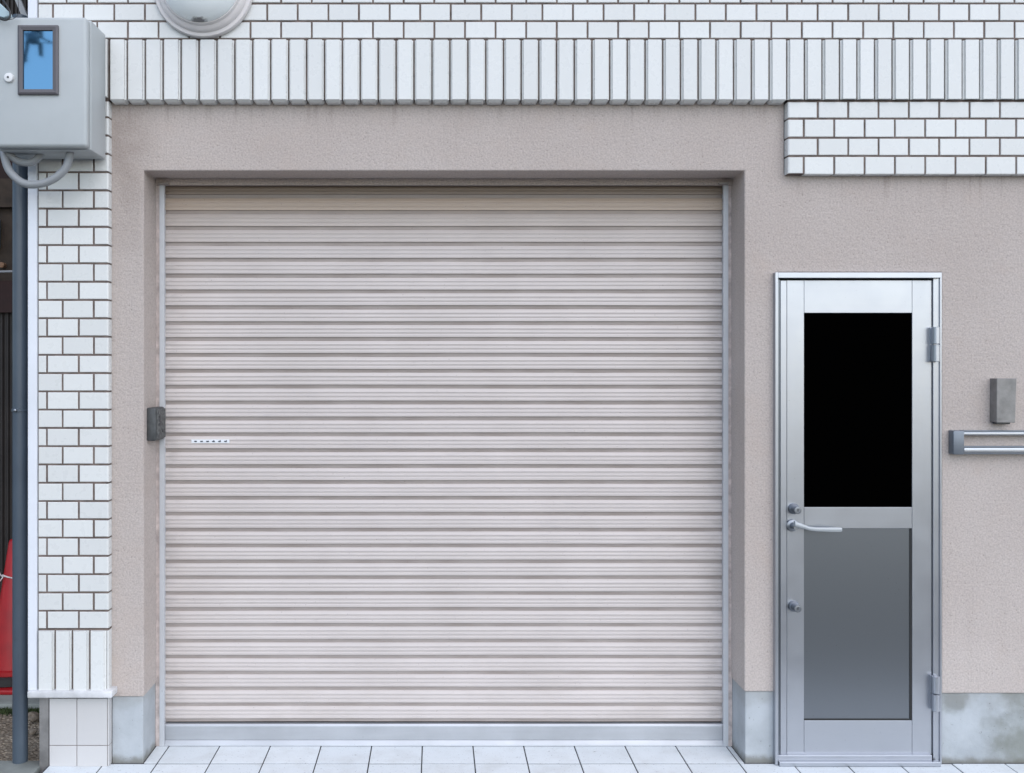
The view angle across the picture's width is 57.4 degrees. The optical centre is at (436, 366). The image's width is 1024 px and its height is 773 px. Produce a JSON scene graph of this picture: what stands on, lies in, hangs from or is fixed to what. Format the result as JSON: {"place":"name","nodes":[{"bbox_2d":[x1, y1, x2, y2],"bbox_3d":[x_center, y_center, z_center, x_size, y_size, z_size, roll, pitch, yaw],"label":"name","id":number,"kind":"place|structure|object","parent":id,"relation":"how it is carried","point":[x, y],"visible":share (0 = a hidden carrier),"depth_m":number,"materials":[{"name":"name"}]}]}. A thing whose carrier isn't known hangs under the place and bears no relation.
{"place":"outdoors","nodes":[
{"label":"outdoors","id":0,"kind":"place"},
{"bbox_2d":[0,712,38,760],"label":"soil","id":1,"kind":"structure","parent":0,"point":[6,740],"depth_m":3.85,"materials":[{"name":"brown gravel"}]},
{"bbox_2d":[0,706,38,715],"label":"moss","id":2,"kind":"object","parent":1,"relation":"on","point":[6,711],"visible":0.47,"depth_m":4.16,"materials":[{"name":"green plant"}]},
{"bbox_2d":[29,728,36,734],"bbox_3d":[-1.690,1.529,3.900,0.033,0.025,0.030,0,0,40],"label":"stone","id":3,"kind":"object","parent":1,"relation":"on","point":[32,731],"visible":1,"depth_m":3.89,"materials":[{"name":"grey stone"}]},
{"bbox_2d":[28,711,38,721],"bbox_3d":[-1.755,1.523,4.050,0.050,0.040,0.053,0,0,-21],"label":"stone","id":4,"kind":"object","parent":1,"relation":"on","point":[33,716],"visible":0.89,"depth_m":4.04,"materials":[{"name":"grey stone"}]},
{"bbox_2d":[0,695,38,708],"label":"alley path","id":5,"kind":"structure","parent":0,"point":[5,701],"depth_m":4.22,"materials":[{"name":"concrete"}]},
{"bbox_2d":[0,539,11,694],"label":"traffic cone","id":6,"kind":"object","parent":5,"relation":"on","point":[6,639],"visible":0.36,"depth_m":4.41,"materials":[{"name":"red plastic"}]},
{"bbox_2d":[42,746,1023,772],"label":"tiled pavement","id":7,"kind":"structure","parent":0,"point":[444,759],"depth_m":3.61,"materials":[{"name":"tile"}]},
{"label":"ground","id":8,"kind":"structure","parent":0,"visible":0},
{"bbox_2d":[0,0,27,593],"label":"neighbouring house","id":9,"kind":"structure","parent":8,"relation":"on","point":[5,358],"depth_m":4.85,"materials":[{"name":"metal"}]},
{"bbox_2d":[0,761,39,772],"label":"kerb slab","id":10,"kind":"structure","parent":8,"relation":"on","point":[25,767],"depth_m":3.56,"materials":[{"name":"concrete"}]},
{"bbox_2d":[27,0,1023,772],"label":"garage building","id":11,"kind":"structure","parent":8,"relation":"on","point":[563,372],"depth_m":3.61,"materials":[{"name":"paint"}]},
{"bbox_2d":[11,0,27,763],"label":"downpipe","id":12,"kind":"object","parent":11,"relation":"attached to","point":[19,409],"visible":0.78,"depth_m":3.60,"materials":[{"name":"paint"}]},
{"bbox_2d":[0,18,104,188],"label":"meter box","id":13,"kind":"object","parent":11,"relation":"attached to","point":[52,88],"visible":1,"depth_m":3.36,"materials":[{"name":"plastic"}]},
{"bbox_2d":[0,0,18,20],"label":"service cable","id":14,"kind":"object","parent":13,"relation":"attached to","point":[5,14],"visible":1,"depth_m":3.35,"materials":[{"name":"black plastic"}]},
{"bbox_2d":[147,407,165,440],"bbox_3d":[-1.110,0.227,3.697,0.043,0.130,0.122,0,0,0],"label":"switch box","id":15,"kind":"object","parent":11,"relation":"attached to","point":[156,423],"visible":1,"depth_m":3.65,"materials":[{"name":"grey metal"}]},
{"bbox_2d":[155,0,252,38],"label":"wall lamp","id":16,"kind":"object","parent":11,"relation":"attached to","point":[203,19],"visible":1,"depth_m":3.52,"materials":[{"name":"glass"}]},
{"bbox_2d":[773,272,941,766],"bbox_3d":[1.627,0.586,3.623,0.647,1.896,0.154,0,0,0],"label":"door","id":17,"kind":"structure","parent":11,"relation":"in","point":[857,356],"depth_m":3.61,"materials":[{"name":"metal"}]},
{"bbox_2d":[990,378,1015,423],"bbox_3d":[2.180,0.134,3.579,0.081,0.176,0.042,0,0,0],"label":"intercom cover","id":18,"kind":"object","parent":11,"relation":"attached to","point":[1002,400],"visible":1,"depth_m":3.56,"materials":[{"name":"grey metal"}]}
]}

